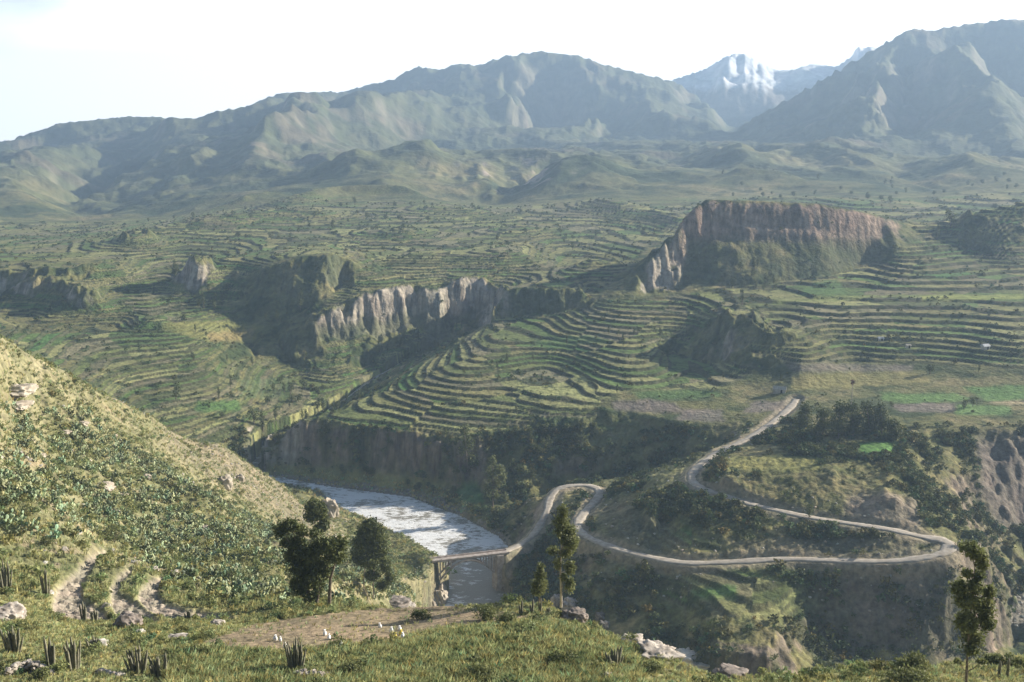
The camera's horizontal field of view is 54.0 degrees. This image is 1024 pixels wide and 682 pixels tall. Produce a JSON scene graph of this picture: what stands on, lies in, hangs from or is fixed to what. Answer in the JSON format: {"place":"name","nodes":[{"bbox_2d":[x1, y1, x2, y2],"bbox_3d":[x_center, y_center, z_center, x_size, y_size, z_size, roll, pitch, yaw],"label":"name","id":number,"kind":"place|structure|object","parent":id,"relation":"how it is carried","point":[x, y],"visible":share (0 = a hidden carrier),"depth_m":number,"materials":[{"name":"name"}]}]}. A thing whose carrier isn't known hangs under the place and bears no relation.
{"place":"outdoors","nodes":[
{"label":"outdoors","id":0,"kind":"place"},
{"bbox_2d":[90,608,97,620],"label":"column cactus","id":1,"kind":"object","parent":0,"point":[94,616],"depth_m":110.59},
{"bbox_2d":[252,363,399,472],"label":"cliff","id":2,"kind":"structure","parent":0,"point":[256,461],"depth_m":605.49,"materials":[{"name":"stone"}]},
{"bbox_2d":[263,470,507,605],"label":"river","id":3,"kind":"structure","parent":0,"point":[440,532],"depth_m":428.87,"materials":[{"name":"liquid"}]},
{"bbox_2d":[0,159,1023,506],"bbox_3d":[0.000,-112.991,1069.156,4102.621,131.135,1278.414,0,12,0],"label":"terraced valley","id":4,"kind":"structure","parent":0,"point":[860,249],"depth_m":680.02,"materials":[{"name":"plant"}]},
{"bbox_2d":[171,385,180,398],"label":"dark tree","id":5,"kind":"object","parent":4,"relation":"on","point":[176,391],"visible":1,"depth_m":537.52,"materials":[{"name":"green plant"}]},
{"bbox_2d":[245,407,258,423],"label":"dark tree","id":6,"kind":"object","parent":4,"relation":"on","point":[252,412],"visible":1,"depth_m":528.79,"materials":[{"name":"green plant"}]},
{"bbox_2d":[258,412,264,431],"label":"tall tree","id":7,"kind":"object","parent":4,"relation":"on","point":[262,420],"visible":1,"depth_m":530.66,"materials":[{"name":"green plant"}]},
{"bbox_2d":[273,405,277,419],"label":"tall tree","id":8,"kind":"object","parent":4,"relation":"on","point":[275,411],"visible":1,"depth_m":541.03,"materials":[{"name":"green plant"}]},
{"bbox_2d":[287,394,295,402],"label":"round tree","id":9,"kind":"object","parent":4,"relation":"on","point":[292,397],"visible":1,"depth_m":572.04,"materials":[{"name":"green plant"}]},
{"bbox_2d":[296,291,304,309],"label":"tall tree","id":10,"kind":"object","parent":4,"relation":"on","point":[301,301],"visible":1,"depth_m":698.81,"materials":[{"name":"green plant"}]},
{"bbox_2d":[312,396,322,411],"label":"dark tree","id":11,"kind":"object","parent":4,"relation":"on","point":[319,399],"visible":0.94,"depth_m":578.72,"materials":[{"name":"green plant"}]},
{"bbox_2d":[456,424,482,475],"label":"eucalyptus tree","id":12,"kind":"object","parent":4,"relation":"on","point":[466,445],"visible":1,"depth_m":468.05,"materials":[{"name":"green plant"}]},
{"bbox_2d":[0,192,1023,476],"bbox_3d":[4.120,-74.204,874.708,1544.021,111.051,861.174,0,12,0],"label":"terrace shrubs","id":13,"kind":"object","parent":4,"relation":"on","point":[490,244],"visible":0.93,"depth_m":751.12,"materials":[{"name":"plant"}]},
{"bbox_2d":[739,288,744,304],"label":"tall tree","id":14,"kind":"object","parent":4,"relation":"on","point":[741,297],"visible":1,"depth_m":632.02,"materials":[{"name":"green plant"}]},
{"bbox_2d":[773,386,786,393],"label":"stone hut","id":15,"kind":"object","parent":4,"relation":"on","point":[779,389],"visible":1,"depth_m":502.10,"materials":[{"name":"stone"}]},
{"bbox_2d":[924,364,934,373],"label":"round tree","id":16,"kind":"object","parent":4,"relation":"on","point":[930,368],"visible":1,"depth_m":520.12,"materials":[{"name":"green plant"}]},
{"bbox_2d":[935,223,939,239],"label":"tall tree","id":17,"kind":"object","parent":4,"relation":"on","point":[937,230],"visible":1,"depth_m":791.29,"materials":[{"name":"green plant"}]},
{"bbox_2d":[942,209,958,225],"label":"dark tree","id":18,"kind":"object","parent":4,"relation":"on","point":[951,215],"visible":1,"depth_m":811.78,"materials":[{"name":"green plant"}]},
{"bbox_2d":[980,344,989,349],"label":"stone hut","id":19,"kind":"object","parent":4,"relation":"on","point":[985,346],"visible":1,"depth_m":542.72,"materials":[{"name":"stone"}]},
{"bbox_2d":[0,19,1023,215],"bbox_3d":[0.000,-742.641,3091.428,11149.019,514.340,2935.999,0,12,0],"label":"mountains","id":20,"kind":"structure","parent":0,"point":[913,104],"depth_m":2672.52,"materials":[{"name":"stone"}]},
{"bbox_2d":[0,338,1023,676],"bbox_3d":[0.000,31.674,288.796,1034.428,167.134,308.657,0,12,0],"label":"canyon slopes","id":21,"kind":"structure","parent":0,"point":[742,598],"depth_m":336.12,"materials":[{"name":"plant"}]},
{"bbox_2d":[9,383,38,398],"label":"rock outcrop","id":22,"kind":"object","parent":21,"relation":"on","point":[22,390],"visible":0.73,"depth_m":233.87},
{"bbox_2d":[13,400,34,411],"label":"rock outcrop","id":23,"kind":"object","parent":21,"relation":"on","point":[22,404],"visible":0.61,"depth_m":230.55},
{"bbox_2d":[34,536,55,545],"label":"bush","id":24,"kind":"object","parent":21,"relation":"on","point":[44,540],"visible":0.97,"depth_m":143.94,"materials":[{"name":"green plant"}]},
{"bbox_2d":[97,481,115,490],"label":"stone","id":25,"kind":"object","parent":21,"relation":"on","point":[110,485],"visible":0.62,"depth_m":223.86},
{"bbox_2d":[102,522,126,543],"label":"bush","id":26,"kind":"object","parent":21,"relation":"on","point":[115,531],"visible":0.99,"depth_m":171.25,"materials":[{"name":"green plant"}]},
{"bbox_2d":[1,399,425,607],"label":"hillside stones","id":27,"kind":"object","parent":21,"relation":"on","point":[63,548],"visible":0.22,"depth_m":196.63,"materials":[{"name":"stone"}]},
{"bbox_2d":[0,401,428,604],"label":"prickly pear thicket","id":28,"kind":"object","parent":21,"relation":"on","point":[107,508],"visible":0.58,"depth_m":210.56,"materials":[{"name":"plant"}]},
{"bbox_2d":[219,474,232,490],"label":"stone","id":29,"kind":"object","parent":21,"relation":"on","point":[227,480],"visible":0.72,"depth_m":327.62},
{"bbox_2d":[219,568,245,579],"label":"bush","id":30,"kind":"object","parent":21,"relation":"on","point":[233,573],"visible":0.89,"depth_m":168.16,"materials":[{"name":"green plant"}]},
{"bbox_2d":[236,474,244,481],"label":"stone","id":31,"kind":"object","parent":21,"relation":"on","point":[241,477],"visible":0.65,"depth_m":348.97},
{"bbox_2d":[0,335,491,610],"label":"hillside grass","id":32,"kind":"structure","parent":21,"relation":"on","point":[168,592],"depth_m":228.45,"materials":[{"name":"plant"}]},
{"bbox_2d":[0,334,492,610],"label":"hillside shrubs","id":33,"kind":"object","parent":21,"relation":"on","point":[170,581],"visible":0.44,"depth_m":208.21,"materials":[{"name":"green plant"}]},
{"bbox_2d":[302,497,329,533],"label":"pepper tree","id":34,"kind":"object","parent":21,"relation":"on","point":[316,510],"visible":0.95,"depth_m":198.09,"materials":[{"name":"green plant"}]},
{"bbox_2d":[322,497,338,518],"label":"rock pinnacle","id":35,"kind":"object","parent":21,"relation":"on","point":[332,507],"visible":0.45,"depth_m":412.73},
{"bbox_2d":[349,515,396,597],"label":"pepper tree","id":36,"kind":"object","parent":21,"relation":"on","point":[369,540],"visible":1,"depth_m":231.37,"materials":[{"name":"green plant"}]},
{"bbox_2d":[251,464,495,531],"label":"river bank reeds","id":37,"kind":"object","parent":21,"relation":"on","point":[341,484],"visible":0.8,"depth_m":471.40,"materials":[{"name":"green plant"}]},
{"bbox_2d":[389,594,410,607],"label":"rock outcrop","id":38,"kind":"object","parent":21,"relation":"on","point":[398,601],"visible":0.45,"depth_m":257.50,"materials":[{"name":"stone"}]},
{"bbox_2d":[432,582,447,605],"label":"rock outcrop","id":39,"kind":"object","parent":21,"relation":"on","point":[440,595],"visible":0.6,"depth_m":360.35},
{"bbox_2d":[429,548,509,590],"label":"arch bridge","id":40,"kind":"structure","parent":21,"relation":"on","point":[498,562],"depth_m":368.89,"materials":[{"name":"concrete"}]},
{"bbox_2d":[483,455,508,506],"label":"eucalyptus tree","id":41,"kind":"object","parent":21,"relation":"on","point":[490,487],"visible":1,"depth_m":437.55,"materials":[{"name":"green plant"}]},
{"bbox_2d":[550,594,559,607],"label":"stone","id":42,"kind":"object","parent":21,"relation":"on","point":[555,599],"visible":0.46,"depth_m":340.58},
{"bbox_2d":[561,597,577,610],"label":"stone","id":43,"kind":"object","parent":21,"relation":"on","point":[568,603],"visible":0.51,"depth_m":334.53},
{"bbox_2d":[595,612,604,620],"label":"stone","id":44,"kind":"object","parent":21,"relation":"on","point":[599,615],"visible":0.76,"depth_m":326.00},
{"bbox_2d":[600,620,608,628],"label":"stone","id":45,"kind":"object","parent":21,"relation":"on","point":[605,623],"visible":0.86,"depth_m":320.63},
{"bbox_2d":[224,414,1023,671],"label":"canyon shrubs","id":46,"kind":"object","parent":21,"relation":"on","point":[793,433],"visible":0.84,"depth_m":376.87,"materials":[{"name":"plant"}]},
{"bbox_2d":[264,467,1023,627],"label":"river cobbles","id":47,"kind":"object","parent":21,"relation":"on","point":[510,544],"visible":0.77,"depth_m":461.95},
{"bbox_2d":[675,647,709,672],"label":"rock outcrop","id":48,"kind":"object","parent":21,"relation":"on","point":[688,653],"visible":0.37,"depth_m":290.99,"materials":[{"name":"white stone"}]},
{"bbox_2d":[507,423,963,611],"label":"roadside rubble","id":49,"kind":"object","parent":21,"relation":"on","point":[820,589],"visible":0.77,"depth_m":344.94,"materials":[{"name":"stone"}]},
{"bbox_2d":[793,400,814,426],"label":"tree","id":50,"kind":"object","parent":21,"relation":"on","point":[805,412],"visible":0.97,"depth_m":433.00,"materials":[{"name":"green plant"}]},
{"bbox_2d":[803,503,814,517],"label":"dark tree","id":51,"kind":"object","parent":21,"relation":"on","point":[810,509],"visible":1,"depth_m":351.39,"materials":[{"name":"green plant"}]},
{"bbox_2d":[807,405,834,434],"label":"tree","id":52,"kind":"object","parent":21,"relation":"on","point":[821,425],"visible":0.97,"depth_m":419.65,"materials":[{"name":"green plant"}]},
{"bbox_2d":[825,400,847,437],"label":"tree","id":53,"kind":"object","parent":21,"relation":"on","point":[835,424],"visible":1,"depth_m":414.56,"materials":[{"name":"green plant"}]},
{"bbox_2d":[842,399,868,435],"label":"tree","id":54,"kind":"object","parent":21,"relation":"on","point":[855,416],"visible":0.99,"depth_m":416.38,"materials":[{"name":"green plant"}]},
{"bbox_2d":[859,399,881,433],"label":"tree","id":55,"kind":"object","parent":21,"relation":"on","point":[868,425],"visible":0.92,"depth_m":419.82,"materials":[{"name":"green plant"}]},
{"bbox_2d":[873,399,891,435],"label":"tree","id":56,"kind":"object","parent":21,"relation":"on","point":[880,409],"visible":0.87,"depth_m":417.32,"materials":[{"name":"green plant"}]},
{"bbox_2d":[876,646,893,659],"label":"bush","id":57,"kind":"object","parent":21,"relation":"on","point":[885,654],"visible":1,"depth_m":306.71,"materials":[{"name":"green plant"}]},
{"bbox_2d":[882,417,904,438],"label":"tree","id":58,"kind":"object","parent":21,"relation":"on","point":[894,429],"visible":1,"depth_m":412.03,"materials":[{"name":"green plant"}]},
{"bbox_2d":[922,464,933,473],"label":"round tree","id":59,"kind":"object","parent":21,"relation":"on","point":[927,468],"visible":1,"depth_m":394.34,"materials":[{"name":"green plant"}]},
{"bbox_2d":[939,484,948,491],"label":"round tree","id":60,"kind":"object","parent":21,"relation":"on","point":[944,488],"visible":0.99,"depth_m":387.16,"materials":[{"name":"green plant"}]},
{"bbox_2d":[952,495,961,505],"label":"dark tree","id":61,"kind":"object","parent":21,"relation":"on","point":[956,500],"visible":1,"depth_m":379.67,"materials":[{"name":"green plant"}]},
{"bbox_2d":[958,425,967,432],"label":"round tree","id":62,"kind":"object","parent":21,"relation":"on","point":[964,428],"visible":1,"depth_m":432.90,"materials":[{"name":"green plant"}]},
{"bbox_2d":[959,467,969,476],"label":"round tree","id":63,"kind":"object","parent":21,"relation":"on","point":[963,471],"visible":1,"depth_m":406.32,"materials":[{"name":"green plant"}]},
{"bbox_2d":[0,554,1023,681],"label":"meadow","id":64,"kind":"structure","parent":0,"point":[67,600],"depth_m":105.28,"materials":[{"name":"plant"}]},
{"bbox_2d":[0,559,11,588],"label":"column cactus","id":65,"kind":"object","parent":64,"relation":"on","point":[5,579],"depth_m":120.37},
{"bbox_2d":[0,626,23,653],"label":"column cactus","id":66,"kind":"object","parent":64,"relation":"on","point":[11,642],"depth_m":86.87,"materials":[{"name":"plant"}]},
{"bbox_2d":[0,601,26,620],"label":"boulder","id":67,"kind":"object","parent":64,"relation":"on","point":[12,610],"visible":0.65,"depth_m":106.44,"materials":[{"name":"stone"}]},
{"bbox_2d":[5,659,54,676],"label":"rock","id":68,"kind":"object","parent":64,"relation":"on","point":[28,664],"depth_m":79.80,"materials":[{"name":"stone"}]},
{"bbox_2d":[30,666,51,679],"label":"bush","id":69,"kind":"object","parent":64,"relation":"on","point":[42,672],"visible":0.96,"depth_m":77.65,"materials":[{"name":"green plant"}]},
{"bbox_2d":[39,568,49,595],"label":"column cactus","id":70,"kind":"object","parent":64,"relation":"on","point":[45,590],"depth_m":123.67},
{"bbox_2d":[43,637,54,667],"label":"column cactus","id":71,"kind":"object","parent":64,"relation":"on","point":[50,655],"depth_m":81.96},
{"bbox_2d":[63,636,80,670],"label":"column cactus","id":72,"kind":"object","parent":64,"relation":"on","point":[73,660],"depth_m":81.15,"materials":[{"name":"plant"}]},
{"bbox_2d":[79,601,86,619],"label":"column cactus","id":73,"kind":"object","parent":64,"relation":"on","point":[83,614],"depth_m":111.27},
{"bbox_2d":[85,636,100,647],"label":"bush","id":74,"kind":"object","parent":64,"relation":"on","point":[92,641],"depth_m":90.00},
{"bbox_2d":[93,668,125,677],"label":"stone wall","id":75,"kind":"structure","parent":64,"relation":"on","point":[109,671],"depth_m":79.84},
{"bbox_2d":[112,610,142,627],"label":"boulder","id":76,"kind":"object","parent":64,"relation":"on","point":[126,618],"visible":0.68,"depth_m":105.84,"materials":[{"name":"stone"}]},
{"bbox_2d":[124,645,147,673],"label":"column cactus","id":77,"kind":"object","parent":64,"relation":"on","point":[139,664],"depth_m":80.80,"materials":[{"name":"plant"}]},
{"bbox_2d":[148,652,166,676],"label":"column cactus","id":78,"kind":"object","parent":64,"relation":"on","point":[155,669],"depth_m":79.42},
{"bbox_2d":[167,632,187,639],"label":"stone","id":79,"kind":"object","parent":64,"relation":"on","point":[176,635],"visible":0.32,"depth_m":94.92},
{"bbox_2d":[184,610,190,619],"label":"column cactus","id":80,"kind":"object","parent":64,"relation":"on","point":[188,614],"depth_m":110.09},
{"bbox_2d":[210,619,224,624],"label":"stone","id":81,"kind":"object","parent":64,"relation":"on","point":[217,621],"visible":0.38,"depth_m":106.98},
{"bbox_2d":[284,636,305,671],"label":"column cactus","id":82,"kind":"object","parent":64,"relation":"on","point":[296,657],"depth_m":80.60,"materials":[{"name":"plant"}]},
{"bbox_2d":[270,516,351,605],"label":"pepper tree","id":83,"kind":"object","parent":64,"relation":"on","point":[314,572],"visible":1,"depth_m":120.26,"materials":[{"name":"green plant"}]},
{"bbox_2d":[293,668,328,675],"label":"stone wall","id":84,"kind":"structure","parent":64,"relation":"on","point":[302,671],"depth_m":78.18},
{"bbox_2d":[337,656,367,674],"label":"bush","id":85,"kind":"object","parent":64,"relation":"on","point":[350,665],"visible":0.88,"depth_m":79.39,"materials":[{"name":"green plant"}]},
{"bbox_2d":[160,616,648,681],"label":"grass","id":86,"kind":"structure","parent":64,"relation":"on","point":[443,645],"depth_m":82.44,"materials":[{"name":"green plant"}]},
{"bbox_2d":[410,607,431,619],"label":"bush","id":87,"kind":"object","parent":64,"relation":"on","point":[418,614],"visible":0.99,"depth_m":106.86,"materials":[{"name":"green plant"}]},
{"bbox_2d":[462,662,498,681],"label":"bush","id":88,"kind":"object","parent":64,"relation":"on","point":[481,668],"visible":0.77,"depth_m":76.73,"materials":[{"name":"green plant"}]},
{"bbox_2d":[472,604,498,621],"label":"bush","id":89,"kind":"object","parent":64,"relation":"on","point":[486,611],"visible":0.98,"depth_m":100.93,"materials":[{"name":"green plant"}]},
{"bbox_2d":[495,611,517,622],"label":"bush","id":90,"kind":"object","parent":64,"relation":"on","point":[507,616],"visible":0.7,"depth_m":96.54,"materials":[{"name":"green plant"}]},
{"bbox_2d":[0,553,1023,681],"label":"meadow shrubs","id":91,"kind":"object","parent":64,"relation":"on","point":[282,610],"visible":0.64,"depth_m":90.61,"materials":[{"name":"green plant"}]},
{"bbox_2d":[519,600,522,614],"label":"column cactus","id":92,"kind":"object","parent":64,"relation":"on","point":[521,609],"depth_m":102.03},
{"bbox_2d":[530,599,533,612],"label":"column cactus","id":93,"kind":"object","parent":64,"relation":"on","point":[532,608],"depth_m":101.78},
{"bbox_2d":[528,562,548,603],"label":"eucalyptus tree","id":94,"kind":"object","parent":64,"relation":"on","point":[537,584],"visible":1,"depth_m":111.42,"materials":[{"name":"green plant"}]},
{"bbox_2d":[538,598,541,610],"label":"column cactus","id":95,"kind":"object","parent":64,"relation":"on","point":[540,607],"depth_m":102.58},
{"bbox_2d":[543,648,577,665],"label":"bush","id":96,"kind":"object","parent":64,"relation":"on","point":[556,656],"visible":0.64,"depth_m":80.63,"materials":[{"name":"green plant"}]},
{"bbox_2d":[545,503,580,607],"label":"eucalyptus tree","id":97,"kind":"object","parent":64,"relation":"on","point":[564,531],"visible":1,"depth_m":110.49,"materials":[{"name":"green plant"}]},
{"bbox_2d":[560,606,588,622],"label":"boulder","id":98,"kind":"object","parent":64,"relation":"on","point":[579,614],"visible":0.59,"depth_m":99.12,"materials":[{"name":"stone"}]},
{"bbox_2d":[605,646,623,665],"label":"column cactus","id":99,"kind":"object","parent":64,"relation":"on","point":[616,657],"depth_m":80.53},
{"bbox_2d":[620,633,644,643],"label":"rock outcrop","id":100,"kind":"object","parent":64,"relation":"on","point":[639,637],"visible":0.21,"depth_m":91.76,"materials":[{"name":"stone"}]},
{"bbox_2d":[637,659,663,674],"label":"bush","id":101,"kind":"object","parent":64,"relation":"on","point":[654,666],"visible":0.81,"depth_m":79.57,"materials":[{"name":"green plant"}]},
{"bbox_2d":[632,639,685,659],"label":"rock outcrop","id":102,"kind":"object","parent":64,"relation":"on","point":[650,648],"visible":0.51,"depth_m":86.71,"materials":[{"name":"stone"}]},
{"bbox_2d":[712,663,748,677],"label":"rock","id":103,"kind":"structure","parent":64,"relation":"on","point":[728,669],"depth_m":75.71,"materials":[{"name":"stone"}]},
{"bbox_2d":[871,661,937,681],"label":"bush","id":104,"kind":"object","parent":64,"relation":"on","point":[911,676],"visible":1,"depth_m":69.68,"materials":[{"name":"green plant"}]},
{"bbox_2d":[890,649,932,674],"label":"bush","id":105,"kind":"object","parent":64,"relation":"on","point":[914,661],"visible":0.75,"depth_m":74.33,"materials":[{"name":"green plant"}]},
{"bbox_2d":[947,539,997,681],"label":"broadleaf tree","id":106,"kind":"object","parent":64,"relation":"on","point":[966,622],"visible":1,"depth_m":65.41,"materials":[{"name":"green plant"}]},
{"bbox_2d":[982,653,1004,664],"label":"bush","id":107,"kind":"object","parent":64,"relation":"on","point":[992,657],"visible":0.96,"depth_m":76.35,"materials":[{"name":"green plant"}]},
{"bbox_2d":[997,660,1001,676],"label":"column cactus","id":108,"kind":"object","parent":64,"relation":"on","point":[999,669],"depth_m":72.11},
{"bbox_2d":[1006,658,1009,677],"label":"column cactus","id":109,"kind":"object","parent":64,"relation":"on","point":[1008,668],"depth_m":71.74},
{"bbox_2d":[1004,652,1023,666],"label":"bush","id":110,"kind":"object","parent":64,"relation":"on","point":[1013,659],"visible":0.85,"depth_m":75.56,"materials":[{"name":"green plant"}]},
{"bbox_2d":[0,0,1023,141],"label":"sky","id":111,"kind":"structure","parent":0,"point":[62,61],"materials":[{"name":"white"}]},
{"bbox_2d":[506,399,957,565],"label":"dirt road","id":112,"kind":"structure","parent":0,"point":[948,546],"depth_m":352.66,"materials":[{"name":"soil"}]},
{"bbox_2d":[672,46,875,126],"bbox_3d":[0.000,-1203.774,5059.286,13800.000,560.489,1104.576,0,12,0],"label":"snowy mountains","id":113,"kind":"structure","parent":0,"point":[732,89],"depth_m":4857.79,"materials":[{"name":"snow"}]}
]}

